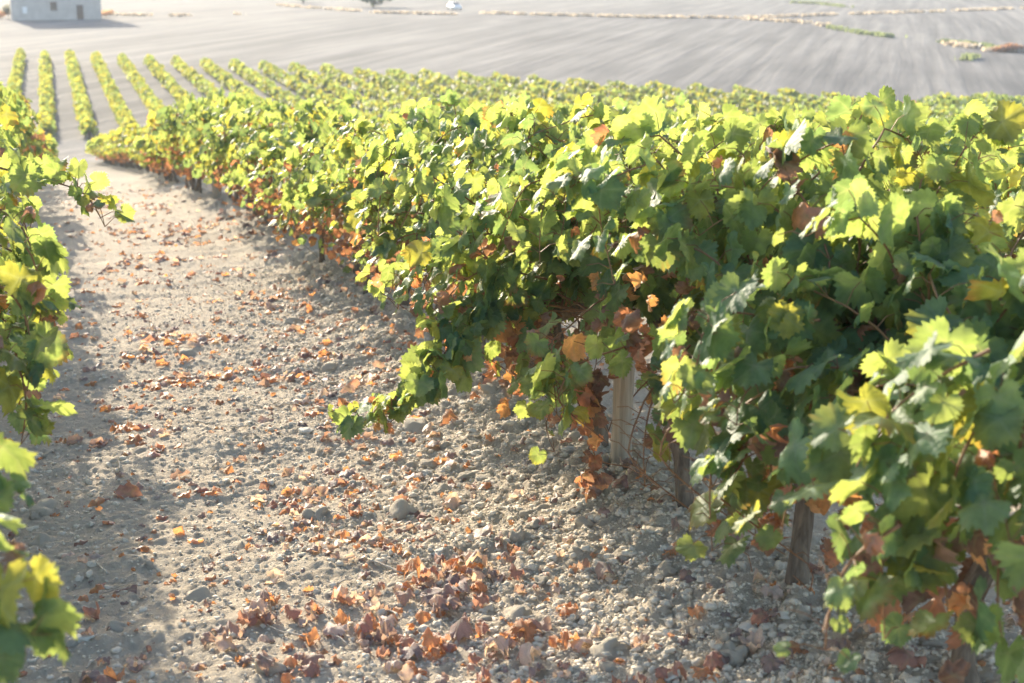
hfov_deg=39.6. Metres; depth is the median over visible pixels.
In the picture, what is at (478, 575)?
fallen leaf
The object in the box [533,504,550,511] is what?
soil clod
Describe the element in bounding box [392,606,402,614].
fallen leaf
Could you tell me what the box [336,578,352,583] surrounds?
twig
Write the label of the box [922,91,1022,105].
vine row
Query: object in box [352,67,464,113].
vine row
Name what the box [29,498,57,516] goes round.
soil clod
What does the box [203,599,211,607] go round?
fallen leaf
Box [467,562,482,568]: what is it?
fallen leaf
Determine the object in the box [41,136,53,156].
grapevine
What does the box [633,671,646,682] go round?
fallen leaf
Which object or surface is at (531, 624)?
fallen leaf
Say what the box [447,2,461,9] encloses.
white car
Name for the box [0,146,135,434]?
grapevine
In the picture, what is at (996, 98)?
vine row
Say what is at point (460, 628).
fallen leaf
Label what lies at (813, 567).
fallen leaf
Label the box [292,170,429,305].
grapevine
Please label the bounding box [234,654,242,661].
fallen leaf
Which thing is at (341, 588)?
fallen leaf
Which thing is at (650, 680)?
fallen leaf
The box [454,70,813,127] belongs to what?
vine row
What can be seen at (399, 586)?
fallen leaf
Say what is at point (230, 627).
fallen leaf
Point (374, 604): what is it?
fallen leaf
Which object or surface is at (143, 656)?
fallen leaf
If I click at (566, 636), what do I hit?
fallen leaf
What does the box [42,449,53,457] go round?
soil clod
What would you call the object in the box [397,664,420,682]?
fallen leaf
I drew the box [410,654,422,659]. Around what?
soil clod
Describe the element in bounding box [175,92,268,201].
grapevine
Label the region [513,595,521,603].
soil clod
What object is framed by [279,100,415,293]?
grapevine
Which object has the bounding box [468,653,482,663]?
fallen leaf
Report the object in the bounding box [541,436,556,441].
soil clod
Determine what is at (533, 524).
soil clod
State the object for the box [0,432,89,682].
grapevine
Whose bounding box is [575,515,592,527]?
soil clod
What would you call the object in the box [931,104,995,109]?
vine row
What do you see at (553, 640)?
fallen leaf
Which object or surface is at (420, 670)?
fallen leaf
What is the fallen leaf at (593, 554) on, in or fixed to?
on the ground at (808, 58)
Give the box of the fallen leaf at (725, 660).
[710,650,729,667]
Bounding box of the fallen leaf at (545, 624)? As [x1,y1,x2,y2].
[527,615,551,634]
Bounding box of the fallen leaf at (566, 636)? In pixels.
[560,629,578,648]
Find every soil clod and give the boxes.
[28,532,56,545]
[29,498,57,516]
[30,509,40,519]
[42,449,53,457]
[61,676,71,681]
[65,638,78,647]
[83,541,92,545]
[107,619,125,631]
[121,519,133,526]
[144,560,152,568]
[179,348,196,355]
[183,585,215,600]
[254,654,286,673]
[282,316,303,323]
[302,508,316,519]
[314,506,336,518]
[321,361,338,371]
[326,381,338,385]
[333,309,342,312]
[342,306,352,311]
[356,460,369,465]
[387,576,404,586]
[389,498,417,520]
[403,417,428,433]
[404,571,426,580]
[405,461,419,468]
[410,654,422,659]
[420,459,437,467]
[424,518,433,522]
[436,483,452,494]
[439,441,448,448]
[451,418,463,425]
[456,471,475,480]
[475,473,491,480]
[477,425,486,429]
[478,615,492,620]
[480,383,497,393]
[487,551,496,557]
[502,524,533,542]
[503,605,531,622]
[512,394,527,400]
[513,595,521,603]
[518,509,532,517]
[527,518,545,527]
[527,541,542,553]
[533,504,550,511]
[534,575,548,584]
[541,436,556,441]
[543,534,551,538]
[556,651,564,658]
[567,431,586,441]
[568,546,583,556]
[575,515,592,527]
[589,636,631,659]
[598,661,616,672]
[601,455,610,464]
[646,526,666,534]
[653,561,673,578]
[655,585,663,592]
[657,606,671,614]
[661,566,677,574]
[689,450,702,455]
[715,629,729,642]
[717,640,747,666]
[734,636,743,644]
[748,674,757,680]
[795,606,810,620]
[810,569,823,578]
[823,603,843,612]
[850,648,865,656]
[921,639,943,647]
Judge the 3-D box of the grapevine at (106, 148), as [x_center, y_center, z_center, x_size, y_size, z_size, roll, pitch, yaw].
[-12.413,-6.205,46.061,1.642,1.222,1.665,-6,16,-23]
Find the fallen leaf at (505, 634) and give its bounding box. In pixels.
[499,623,515,638]
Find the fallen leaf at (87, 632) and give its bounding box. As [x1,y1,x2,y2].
[80,626,95,639]
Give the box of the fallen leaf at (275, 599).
[266,592,280,603]
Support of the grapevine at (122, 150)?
on the ground at (808, 58)
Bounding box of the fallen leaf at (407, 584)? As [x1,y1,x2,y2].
[402,580,414,590]
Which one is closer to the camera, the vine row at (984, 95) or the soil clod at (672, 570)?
the soil clod at (672, 570)
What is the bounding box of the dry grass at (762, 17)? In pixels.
[109,3,1023,52]
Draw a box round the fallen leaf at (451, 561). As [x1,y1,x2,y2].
[443,558,458,568]
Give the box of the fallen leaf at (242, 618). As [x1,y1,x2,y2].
[236,610,257,626]
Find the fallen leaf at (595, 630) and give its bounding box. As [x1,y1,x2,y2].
[588,623,599,636]
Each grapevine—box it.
[0,81,35,135]
[0,85,10,111]
[0,86,54,159]
[0,104,25,192]
[0,140,30,231]
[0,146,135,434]
[0,170,10,314]
[0,173,57,361]
[0,206,77,445]
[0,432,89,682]
[4,94,30,139]
[5,87,24,154]
[13,89,35,157]
[19,127,26,154]
[26,143,41,155]
[33,134,50,153]
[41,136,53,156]
[42,137,58,156]
[84,137,104,162]
[86,139,107,162]
[88,143,101,158]
[93,141,111,164]
[94,135,122,166]
[96,145,118,164]
[100,143,123,166]
[102,139,130,166]
[103,136,125,166]
[104,129,123,165]
[106,138,127,167]
[108,130,137,167]
[109,130,138,167]
[109,134,132,167]
[111,139,134,167]
[113,126,151,168]
[113,128,140,169]
[114,122,149,169]
[122,134,154,172]
[122,137,138,163]
[125,134,149,171]
[126,142,167,172]
[127,132,165,172]
[129,134,183,182]
[130,125,160,174]
[131,148,167,179]
[132,136,168,177]
[135,137,179,181]
[145,103,189,187]
[150,126,191,185]
[152,98,223,193]
[152,101,216,191]
[153,119,203,189]
[154,99,205,192]
[155,92,256,186]
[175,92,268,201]
[180,86,295,210]
[180,102,250,197]
[186,97,294,215]
[198,107,351,226]
[201,106,294,223]
[212,90,367,238]
[220,126,342,265]
[268,132,399,272]
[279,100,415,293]
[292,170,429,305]
[307,89,507,319]
[328,97,752,503]
[328,100,623,363]
[355,106,651,404]
[365,111,389,134]
[380,123,414,132]
[384,106,414,137]
[435,92,891,571]
[474,85,1023,585]
[488,96,517,122]
[501,92,591,130]
[544,115,615,128]
[580,97,697,237]
[618,92,709,156]
[630,155,1023,682]
[652,104,828,147]
[705,115,878,153]
[794,126,884,208]
[822,146,1020,214]
[869,129,877,145]
[927,114,1023,304]
[974,191,1018,222]
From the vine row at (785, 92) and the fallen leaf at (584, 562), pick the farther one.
the vine row at (785, 92)
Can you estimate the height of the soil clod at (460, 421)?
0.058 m
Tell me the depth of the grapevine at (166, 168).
29.52 m
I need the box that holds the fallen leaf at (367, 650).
[361,646,371,653]
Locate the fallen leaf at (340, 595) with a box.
[331,586,345,599]
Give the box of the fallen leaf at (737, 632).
[729,627,741,637]
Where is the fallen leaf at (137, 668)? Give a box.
[128,662,142,672]
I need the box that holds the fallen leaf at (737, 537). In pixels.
[723,531,743,541]
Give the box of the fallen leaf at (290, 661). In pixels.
[283,655,297,668]
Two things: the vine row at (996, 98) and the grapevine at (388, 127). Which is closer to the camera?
the grapevine at (388, 127)
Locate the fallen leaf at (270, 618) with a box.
[264,612,276,623]
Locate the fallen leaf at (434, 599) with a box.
[429,594,442,604]
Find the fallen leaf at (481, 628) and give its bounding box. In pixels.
[475,621,489,637]
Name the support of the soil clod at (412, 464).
on the ground at (808, 58)
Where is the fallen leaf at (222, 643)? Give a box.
[214,632,237,651]
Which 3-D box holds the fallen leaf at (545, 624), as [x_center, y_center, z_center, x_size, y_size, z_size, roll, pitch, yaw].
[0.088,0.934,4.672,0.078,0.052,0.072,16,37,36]
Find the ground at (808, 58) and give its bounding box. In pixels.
[0,0,1023,682]
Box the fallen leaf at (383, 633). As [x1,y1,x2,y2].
[373,621,396,644]
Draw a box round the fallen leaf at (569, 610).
[560,603,579,615]
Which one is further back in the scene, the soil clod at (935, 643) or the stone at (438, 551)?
the stone at (438, 551)
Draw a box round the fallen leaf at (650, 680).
[648,677,655,682]
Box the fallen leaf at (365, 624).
[353,613,375,633]
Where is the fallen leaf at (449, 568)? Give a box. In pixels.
[445,563,460,573]
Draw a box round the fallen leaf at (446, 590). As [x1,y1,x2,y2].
[426,583,455,605]
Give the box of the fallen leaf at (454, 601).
[436,594,461,611]
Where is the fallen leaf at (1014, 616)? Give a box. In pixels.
[1004,612,1019,626]
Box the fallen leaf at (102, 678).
[95,674,116,682]
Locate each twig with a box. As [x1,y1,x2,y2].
[90,559,108,574]
[90,582,136,595]
[191,418,210,424]
[209,455,216,467]
[227,424,248,427]
[240,520,256,527]
[267,624,305,636]
[275,403,297,406]
[308,597,334,615]
[317,630,348,645]
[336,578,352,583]
[367,558,403,573]
[385,610,398,616]
[596,640,630,645]
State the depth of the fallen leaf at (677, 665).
4.18 m
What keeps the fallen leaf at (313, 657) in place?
on the ground at (808, 58)
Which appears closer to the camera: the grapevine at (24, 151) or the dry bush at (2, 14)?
the grapevine at (24, 151)
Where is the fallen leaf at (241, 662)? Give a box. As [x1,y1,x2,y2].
[237,653,252,664]
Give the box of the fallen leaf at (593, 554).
[590,552,597,558]
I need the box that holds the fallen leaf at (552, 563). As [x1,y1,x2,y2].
[547,561,557,567]
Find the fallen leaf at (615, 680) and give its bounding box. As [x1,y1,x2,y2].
[611,674,627,682]
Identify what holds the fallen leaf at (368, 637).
on the ground at (808, 58)
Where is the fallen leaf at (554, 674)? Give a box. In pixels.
[552,670,565,677]
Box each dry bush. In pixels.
[0,10,9,18]
[101,9,113,16]
[992,43,1023,51]
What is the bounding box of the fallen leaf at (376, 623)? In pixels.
[362,611,379,628]
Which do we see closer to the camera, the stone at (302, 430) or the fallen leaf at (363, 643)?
the fallen leaf at (363, 643)
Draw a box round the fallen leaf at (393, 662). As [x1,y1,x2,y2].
[383,657,401,671]
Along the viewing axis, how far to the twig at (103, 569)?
5.31 m
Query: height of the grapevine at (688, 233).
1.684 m
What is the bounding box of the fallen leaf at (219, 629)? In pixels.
[210,625,223,634]
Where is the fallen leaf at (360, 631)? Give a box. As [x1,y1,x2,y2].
[357,629,370,636]
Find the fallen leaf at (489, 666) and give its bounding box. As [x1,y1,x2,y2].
[480,663,491,669]
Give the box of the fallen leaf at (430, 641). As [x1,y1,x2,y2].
[421,627,441,651]
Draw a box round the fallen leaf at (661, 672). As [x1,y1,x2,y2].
[654,666,670,679]
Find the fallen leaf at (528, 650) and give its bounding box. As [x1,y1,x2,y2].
[518,641,541,666]
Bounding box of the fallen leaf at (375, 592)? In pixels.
[368,587,381,599]
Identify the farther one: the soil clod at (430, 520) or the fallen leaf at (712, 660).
the soil clod at (430, 520)
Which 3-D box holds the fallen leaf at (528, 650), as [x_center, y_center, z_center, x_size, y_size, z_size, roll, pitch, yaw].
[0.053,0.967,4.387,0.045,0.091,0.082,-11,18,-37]
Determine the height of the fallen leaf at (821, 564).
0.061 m
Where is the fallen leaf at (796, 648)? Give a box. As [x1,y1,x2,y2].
[790,640,802,653]
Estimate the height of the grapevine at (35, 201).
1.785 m
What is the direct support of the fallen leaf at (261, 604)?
on the ground at (808, 58)
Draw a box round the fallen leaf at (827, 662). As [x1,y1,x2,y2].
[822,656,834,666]
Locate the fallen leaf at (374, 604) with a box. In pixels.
[361,595,379,612]
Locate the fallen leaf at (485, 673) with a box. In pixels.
[476,666,491,681]
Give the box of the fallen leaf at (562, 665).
[557,660,570,669]
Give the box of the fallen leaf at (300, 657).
[295,652,304,661]
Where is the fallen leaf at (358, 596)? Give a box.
[349,588,369,601]
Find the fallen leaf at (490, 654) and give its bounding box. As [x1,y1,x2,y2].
[487,651,497,657]
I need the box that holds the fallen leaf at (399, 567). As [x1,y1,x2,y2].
[397,560,407,571]
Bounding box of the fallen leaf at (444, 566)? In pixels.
[441,559,454,573]
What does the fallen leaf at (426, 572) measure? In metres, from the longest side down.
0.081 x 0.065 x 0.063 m
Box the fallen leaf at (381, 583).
[377,581,384,589]
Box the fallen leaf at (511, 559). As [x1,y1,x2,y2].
[500,551,515,562]
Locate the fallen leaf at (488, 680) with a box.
[472,677,491,682]
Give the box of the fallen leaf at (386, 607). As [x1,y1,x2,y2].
[379,604,392,609]
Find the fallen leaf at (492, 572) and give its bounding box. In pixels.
[485,569,499,577]
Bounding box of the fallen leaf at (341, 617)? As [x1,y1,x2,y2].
[333,609,349,624]
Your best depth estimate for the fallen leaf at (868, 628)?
4.29 m
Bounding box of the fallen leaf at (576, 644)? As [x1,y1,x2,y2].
[567,637,592,652]
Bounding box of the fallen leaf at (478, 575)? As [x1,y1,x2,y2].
[471,570,485,581]
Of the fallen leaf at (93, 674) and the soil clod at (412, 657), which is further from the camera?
the soil clod at (412, 657)
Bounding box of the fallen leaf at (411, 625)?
[406,623,414,629]
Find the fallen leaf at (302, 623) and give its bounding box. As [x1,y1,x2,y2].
[298,618,307,626]
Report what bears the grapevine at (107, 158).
on the ground at (808, 58)
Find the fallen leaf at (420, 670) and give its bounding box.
[417,668,426,673]
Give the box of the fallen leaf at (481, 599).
[472,592,488,607]
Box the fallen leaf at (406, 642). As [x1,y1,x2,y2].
[395,637,415,647]
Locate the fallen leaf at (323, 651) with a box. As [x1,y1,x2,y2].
[316,649,327,654]
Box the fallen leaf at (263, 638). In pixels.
[258,635,269,642]
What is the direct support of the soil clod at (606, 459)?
on the ground at (808, 58)
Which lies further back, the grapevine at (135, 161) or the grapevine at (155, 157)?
the grapevine at (135, 161)
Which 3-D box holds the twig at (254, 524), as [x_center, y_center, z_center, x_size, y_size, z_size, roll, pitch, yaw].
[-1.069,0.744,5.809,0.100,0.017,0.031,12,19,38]
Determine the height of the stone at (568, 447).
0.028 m
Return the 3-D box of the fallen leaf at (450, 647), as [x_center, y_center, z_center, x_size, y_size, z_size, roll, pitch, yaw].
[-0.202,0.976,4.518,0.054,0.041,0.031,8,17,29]
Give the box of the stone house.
[9,0,101,20]
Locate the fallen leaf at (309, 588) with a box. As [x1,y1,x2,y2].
[303,585,313,590]
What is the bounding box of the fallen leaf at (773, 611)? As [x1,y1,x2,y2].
[763,607,781,620]
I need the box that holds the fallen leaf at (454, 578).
[446,573,459,584]
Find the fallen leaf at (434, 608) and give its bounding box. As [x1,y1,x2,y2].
[431,603,437,612]
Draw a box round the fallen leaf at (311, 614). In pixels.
[304,605,318,621]
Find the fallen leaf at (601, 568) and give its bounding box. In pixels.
[595,561,614,579]
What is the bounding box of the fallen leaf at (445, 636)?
[433,632,449,647]
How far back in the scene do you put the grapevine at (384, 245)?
7.84 m
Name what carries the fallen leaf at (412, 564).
on the ground at (808, 58)
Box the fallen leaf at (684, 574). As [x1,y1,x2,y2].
[679,569,696,582]
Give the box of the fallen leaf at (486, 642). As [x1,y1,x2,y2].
[482,639,496,651]
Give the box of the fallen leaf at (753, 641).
[738,626,764,653]
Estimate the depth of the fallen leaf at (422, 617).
4.79 m
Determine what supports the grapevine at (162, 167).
on the ground at (808, 58)
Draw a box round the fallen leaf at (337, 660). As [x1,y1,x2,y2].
[331,654,341,664]
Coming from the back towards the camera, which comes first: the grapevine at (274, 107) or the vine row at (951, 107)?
the vine row at (951, 107)
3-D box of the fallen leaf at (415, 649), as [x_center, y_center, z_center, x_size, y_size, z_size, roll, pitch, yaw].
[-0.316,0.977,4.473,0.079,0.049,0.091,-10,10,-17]
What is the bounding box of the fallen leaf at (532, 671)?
[529,662,540,678]
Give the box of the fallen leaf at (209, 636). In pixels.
[200,631,214,646]
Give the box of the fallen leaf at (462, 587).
[451,575,471,592]
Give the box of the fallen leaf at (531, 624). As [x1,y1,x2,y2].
[524,619,536,628]
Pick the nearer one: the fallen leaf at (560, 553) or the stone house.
the fallen leaf at (560, 553)
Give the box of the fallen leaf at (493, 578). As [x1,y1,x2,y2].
[485,566,504,582]
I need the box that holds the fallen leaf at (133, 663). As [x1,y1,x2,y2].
[128,659,144,666]
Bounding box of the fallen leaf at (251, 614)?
[241,607,260,624]
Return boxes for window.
[49,1,57,10]
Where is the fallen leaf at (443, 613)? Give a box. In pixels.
[435,611,445,618]
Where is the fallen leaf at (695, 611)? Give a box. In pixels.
[687,604,703,619]
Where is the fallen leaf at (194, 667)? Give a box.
[189,662,206,671]
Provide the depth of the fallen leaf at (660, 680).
4.21 m
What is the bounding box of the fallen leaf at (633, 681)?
[623,679,638,682]
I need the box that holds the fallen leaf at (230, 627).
[222,620,243,637]
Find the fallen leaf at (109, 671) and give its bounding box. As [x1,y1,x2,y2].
[103,665,124,680]
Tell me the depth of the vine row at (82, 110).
101.26 m
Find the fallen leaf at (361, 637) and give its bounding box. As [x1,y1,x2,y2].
[356,631,374,646]
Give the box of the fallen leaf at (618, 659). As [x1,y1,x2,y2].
[613,658,624,661]
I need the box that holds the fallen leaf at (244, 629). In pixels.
[235,627,250,639]
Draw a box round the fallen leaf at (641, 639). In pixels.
[630,632,649,648]
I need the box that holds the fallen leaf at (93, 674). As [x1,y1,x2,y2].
[79,669,99,682]
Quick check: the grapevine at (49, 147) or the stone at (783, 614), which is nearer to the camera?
the stone at (783, 614)
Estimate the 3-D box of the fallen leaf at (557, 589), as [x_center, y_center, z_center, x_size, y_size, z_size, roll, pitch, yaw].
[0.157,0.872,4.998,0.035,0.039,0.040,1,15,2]
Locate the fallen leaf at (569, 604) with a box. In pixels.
[555,602,571,614]
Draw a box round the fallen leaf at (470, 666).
[466,663,477,675]
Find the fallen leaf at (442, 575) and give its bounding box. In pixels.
[439,571,449,580]
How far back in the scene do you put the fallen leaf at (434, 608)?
4.83 m
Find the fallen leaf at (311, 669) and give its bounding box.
[298,661,320,677]
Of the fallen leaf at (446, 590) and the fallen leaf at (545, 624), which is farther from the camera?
the fallen leaf at (446, 590)
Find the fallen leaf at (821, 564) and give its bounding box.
[812,558,825,576]
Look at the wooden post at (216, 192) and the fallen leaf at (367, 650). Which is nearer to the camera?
the fallen leaf at (367, 650)
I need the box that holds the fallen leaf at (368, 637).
[364,634,371,640]
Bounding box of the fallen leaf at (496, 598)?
[490,593,500,602]
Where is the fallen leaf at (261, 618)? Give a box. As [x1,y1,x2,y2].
[256,611,273,625]
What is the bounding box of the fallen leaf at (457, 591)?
[448,581,460,593]
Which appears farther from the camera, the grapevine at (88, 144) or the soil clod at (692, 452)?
the grapevine at (88, 144)
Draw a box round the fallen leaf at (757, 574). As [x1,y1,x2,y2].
[752,567,772,581]
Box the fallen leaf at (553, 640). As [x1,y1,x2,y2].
[548,635,561,647]
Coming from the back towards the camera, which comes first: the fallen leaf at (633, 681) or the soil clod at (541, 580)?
the soil clod at (541, 580)
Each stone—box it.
[68,633,94,642]
[296,394,306,398]
[298,427,313,433]
[421,469,434,475]
[432,548,444,555]
[458,400,466,404]
[466,428,476,431]
[470,449,481,455]
[546,453,556,458]
[560,445,575,452]
[580,608,590,615]
[588,514,596,521]
[658,544,675,551]
[662,629,679,635]
[664,668,680,681]
[738,622,757,631]
[776,610,789,619]
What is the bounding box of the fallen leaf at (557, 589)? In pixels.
[552,584,560,593]
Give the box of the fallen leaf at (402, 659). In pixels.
[397,653,409,661]
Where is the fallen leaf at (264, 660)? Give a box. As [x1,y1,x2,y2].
[256,650,278,676]
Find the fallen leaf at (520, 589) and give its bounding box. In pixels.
[514,584,530,593]
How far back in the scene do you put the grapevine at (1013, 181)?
7.50 m
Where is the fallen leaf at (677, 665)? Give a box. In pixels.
[671,661,686,680]
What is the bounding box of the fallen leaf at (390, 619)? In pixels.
[377,614,397,625]
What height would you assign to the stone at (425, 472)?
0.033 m
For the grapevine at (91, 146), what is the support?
on the ground at (808, 58)
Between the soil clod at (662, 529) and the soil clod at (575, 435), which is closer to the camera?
the soil clod at (662, 529)
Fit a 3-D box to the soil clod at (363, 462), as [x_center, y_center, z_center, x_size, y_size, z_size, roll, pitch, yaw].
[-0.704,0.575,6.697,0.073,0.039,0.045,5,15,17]
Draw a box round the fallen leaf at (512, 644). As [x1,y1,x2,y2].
[503,634,516,648]
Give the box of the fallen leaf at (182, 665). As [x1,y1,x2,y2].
[179,662,186,669]
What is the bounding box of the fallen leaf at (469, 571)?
[465,567,480,574]
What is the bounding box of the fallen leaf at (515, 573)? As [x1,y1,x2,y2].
[508,563,524,580]
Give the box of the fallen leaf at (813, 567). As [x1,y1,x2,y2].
[810,562,823,573]
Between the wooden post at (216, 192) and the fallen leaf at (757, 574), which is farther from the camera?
the wooden post at (216, 192)
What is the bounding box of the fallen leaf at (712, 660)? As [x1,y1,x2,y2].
[703,651,724,671]
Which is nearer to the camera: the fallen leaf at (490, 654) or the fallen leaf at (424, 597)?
the fallen leaf at (490, 654)
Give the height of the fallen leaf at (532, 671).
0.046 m
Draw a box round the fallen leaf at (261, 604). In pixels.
[248,598,267,614]
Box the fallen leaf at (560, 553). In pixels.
[555,549,564,556]
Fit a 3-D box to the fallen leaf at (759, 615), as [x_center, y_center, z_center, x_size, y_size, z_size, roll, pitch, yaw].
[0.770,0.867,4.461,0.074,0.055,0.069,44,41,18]
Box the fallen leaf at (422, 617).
[415,609,430,624]
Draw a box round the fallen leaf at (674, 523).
[671,517,679,531]
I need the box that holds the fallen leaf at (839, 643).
[825,637,851,651]
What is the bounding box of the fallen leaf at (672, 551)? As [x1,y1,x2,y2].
[662,548,676,555]
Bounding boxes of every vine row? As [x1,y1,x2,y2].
[6,47,26,93]
[37,50,56,135]
[64,48,98,137]
[90,51,137,128]
[117,52,164,112]
[143,54,196,101]
[170,55,227,102]
[200,57,265,101]
[228,58,349,125]
[258,60,385,130]
[287,61,394,121]
[319,63,416,108]
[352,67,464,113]
[385,68,495,105]
[417,68,566,115]
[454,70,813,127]
[488,71,869,129]
[527,74,995,124]
[565,78,993,123]
[603,80,984,119]
[645,80,984,116]
[686,82,826,112]
[730,84,939,111]
[775,87,930,108]
[821,91,922,103]
[916,97,1023,105]
[918,98,1023,108]
[920,93,1021,103]
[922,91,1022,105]
[922,101,1023,107]
[923,96,1023,103]
[926,104,1023,108]
[928,105,989,116]
[928,106,996,116]
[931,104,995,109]
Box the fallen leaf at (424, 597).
[419,593,431,605]
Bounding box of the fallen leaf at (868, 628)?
[856,621,876,634]
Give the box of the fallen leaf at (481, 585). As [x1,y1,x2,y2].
[475,580,486,592]
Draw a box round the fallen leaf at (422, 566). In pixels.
[413,561,425,571]
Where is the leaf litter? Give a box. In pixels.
[1,179,1011,682]
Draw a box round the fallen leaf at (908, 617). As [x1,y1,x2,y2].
[902,610,917,622]
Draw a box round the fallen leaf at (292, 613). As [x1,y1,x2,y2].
[280,604,301,619]
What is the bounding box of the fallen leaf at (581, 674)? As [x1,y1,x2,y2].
[577,670,586,679]
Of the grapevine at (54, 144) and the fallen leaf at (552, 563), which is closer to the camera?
the fallen leaf at (552, 563)
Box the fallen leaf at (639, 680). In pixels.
[635,674,649,682]
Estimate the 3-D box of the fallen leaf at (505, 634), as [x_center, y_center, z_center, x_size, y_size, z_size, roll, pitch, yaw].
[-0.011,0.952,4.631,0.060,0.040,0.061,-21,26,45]
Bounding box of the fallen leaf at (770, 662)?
[760,652,785,672]
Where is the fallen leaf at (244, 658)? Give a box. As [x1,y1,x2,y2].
[241,655,250,664]
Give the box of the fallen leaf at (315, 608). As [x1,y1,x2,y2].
[313,602,323,614]
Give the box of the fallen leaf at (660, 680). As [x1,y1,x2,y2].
[656,678,665,682]
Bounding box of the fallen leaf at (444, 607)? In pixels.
[437,604,450,616]
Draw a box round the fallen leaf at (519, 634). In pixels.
[512,630,523,640]
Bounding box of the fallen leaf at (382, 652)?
[376,644,391,658]
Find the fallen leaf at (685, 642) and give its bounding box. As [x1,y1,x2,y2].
[677,636,689,646]
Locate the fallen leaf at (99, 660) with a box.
[94,656,111,666]
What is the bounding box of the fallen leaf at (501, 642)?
[484,635,508,656]
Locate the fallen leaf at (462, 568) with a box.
[452,561,466,573]
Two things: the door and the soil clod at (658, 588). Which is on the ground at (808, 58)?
the soil clod at (658, 588)
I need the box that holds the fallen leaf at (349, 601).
[339,595,356,605]
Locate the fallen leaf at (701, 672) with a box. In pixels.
[690,666,712,679]
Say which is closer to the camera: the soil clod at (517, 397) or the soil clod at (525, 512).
the soil clod at (525, 512)
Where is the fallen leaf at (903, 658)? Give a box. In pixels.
[886,646,926,671]
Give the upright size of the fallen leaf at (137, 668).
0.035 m
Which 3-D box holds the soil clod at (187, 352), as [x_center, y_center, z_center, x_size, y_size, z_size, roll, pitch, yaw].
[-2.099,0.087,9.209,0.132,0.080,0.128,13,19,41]
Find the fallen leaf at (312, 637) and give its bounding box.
[306,627,320,646]
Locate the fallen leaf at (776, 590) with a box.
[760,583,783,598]
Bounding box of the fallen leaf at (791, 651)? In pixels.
[783,648,792,659]
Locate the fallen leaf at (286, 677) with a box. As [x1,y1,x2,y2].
[280,673,295,682]
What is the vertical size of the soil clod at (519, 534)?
0.094 m
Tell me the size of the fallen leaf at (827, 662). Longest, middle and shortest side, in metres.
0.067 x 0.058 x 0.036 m
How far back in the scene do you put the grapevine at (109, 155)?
46.75 m
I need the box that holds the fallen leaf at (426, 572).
[420,566,439,580]
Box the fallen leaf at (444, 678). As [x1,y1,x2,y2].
[435,672,449,682]
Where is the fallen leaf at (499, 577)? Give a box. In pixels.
[496,574,505,580]
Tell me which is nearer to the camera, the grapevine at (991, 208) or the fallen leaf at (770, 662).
the fallen leaf at (770, 662)
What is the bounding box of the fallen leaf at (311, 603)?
[304,599,314,608]
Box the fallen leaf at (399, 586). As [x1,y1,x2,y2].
[394,583,405,590]
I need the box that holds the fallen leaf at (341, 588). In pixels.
[334,585,347,600]
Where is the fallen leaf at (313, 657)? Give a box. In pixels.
[300,652,325,664]
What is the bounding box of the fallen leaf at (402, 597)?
[395,588,415,606]
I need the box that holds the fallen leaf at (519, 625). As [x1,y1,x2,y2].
[507,618,536,642]
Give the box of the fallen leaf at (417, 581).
[411,575,425,587]
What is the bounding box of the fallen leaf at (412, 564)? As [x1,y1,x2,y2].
[404,556,420,578]
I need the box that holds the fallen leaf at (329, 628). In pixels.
[322,622,348,639]
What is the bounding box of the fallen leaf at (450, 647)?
[441,642,456,652]
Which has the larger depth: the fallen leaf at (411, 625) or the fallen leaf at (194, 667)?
the fallen leaf at (411, 625)
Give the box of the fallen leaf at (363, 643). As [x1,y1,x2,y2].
[359,640,368,647]
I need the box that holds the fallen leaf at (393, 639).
[384,634,399,646]
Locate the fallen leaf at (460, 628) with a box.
[448,616,474,643]
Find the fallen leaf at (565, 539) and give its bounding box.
[562,534,573,543]
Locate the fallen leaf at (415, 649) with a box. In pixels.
[397,642,423,659]
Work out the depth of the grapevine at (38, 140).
19.48 m
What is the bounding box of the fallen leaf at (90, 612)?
[83,600,99,619]
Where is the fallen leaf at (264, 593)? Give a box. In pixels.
[260,588,270,610]
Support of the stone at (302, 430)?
on the ground at (808, 58)
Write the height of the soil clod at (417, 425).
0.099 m
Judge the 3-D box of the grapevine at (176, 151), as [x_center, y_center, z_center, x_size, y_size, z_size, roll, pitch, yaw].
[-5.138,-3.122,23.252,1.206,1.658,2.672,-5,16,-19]
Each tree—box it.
[0,2,10,18]
[361,0,390,6]
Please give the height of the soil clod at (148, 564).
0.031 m
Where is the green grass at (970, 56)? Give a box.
[789,1,999,60]
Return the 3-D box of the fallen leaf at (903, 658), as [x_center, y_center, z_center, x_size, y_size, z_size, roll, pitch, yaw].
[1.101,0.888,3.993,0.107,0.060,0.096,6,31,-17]
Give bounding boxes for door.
[75,4,84,19]
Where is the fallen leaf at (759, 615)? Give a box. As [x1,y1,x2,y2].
[749,608,768,625]
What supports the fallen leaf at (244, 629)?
on the ground at (808, 58)
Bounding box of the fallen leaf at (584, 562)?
[577,557,589,569]
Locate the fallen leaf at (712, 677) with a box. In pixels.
[708,676,716,682]
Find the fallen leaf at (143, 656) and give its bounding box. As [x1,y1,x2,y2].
[135,653,146,659]
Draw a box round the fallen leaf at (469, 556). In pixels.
[464,550,487,567]
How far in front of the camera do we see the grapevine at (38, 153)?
20.59 m
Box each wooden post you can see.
[211,171,220,198]
[610,228,635,463]
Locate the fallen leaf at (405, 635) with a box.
[398,634,413,639]
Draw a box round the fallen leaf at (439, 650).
[423,646,445,656]
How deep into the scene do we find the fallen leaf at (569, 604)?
4.80 m
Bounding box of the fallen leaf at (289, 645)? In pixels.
[280,642,293,649]
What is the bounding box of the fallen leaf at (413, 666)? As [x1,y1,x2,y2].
[405,660,426,675]

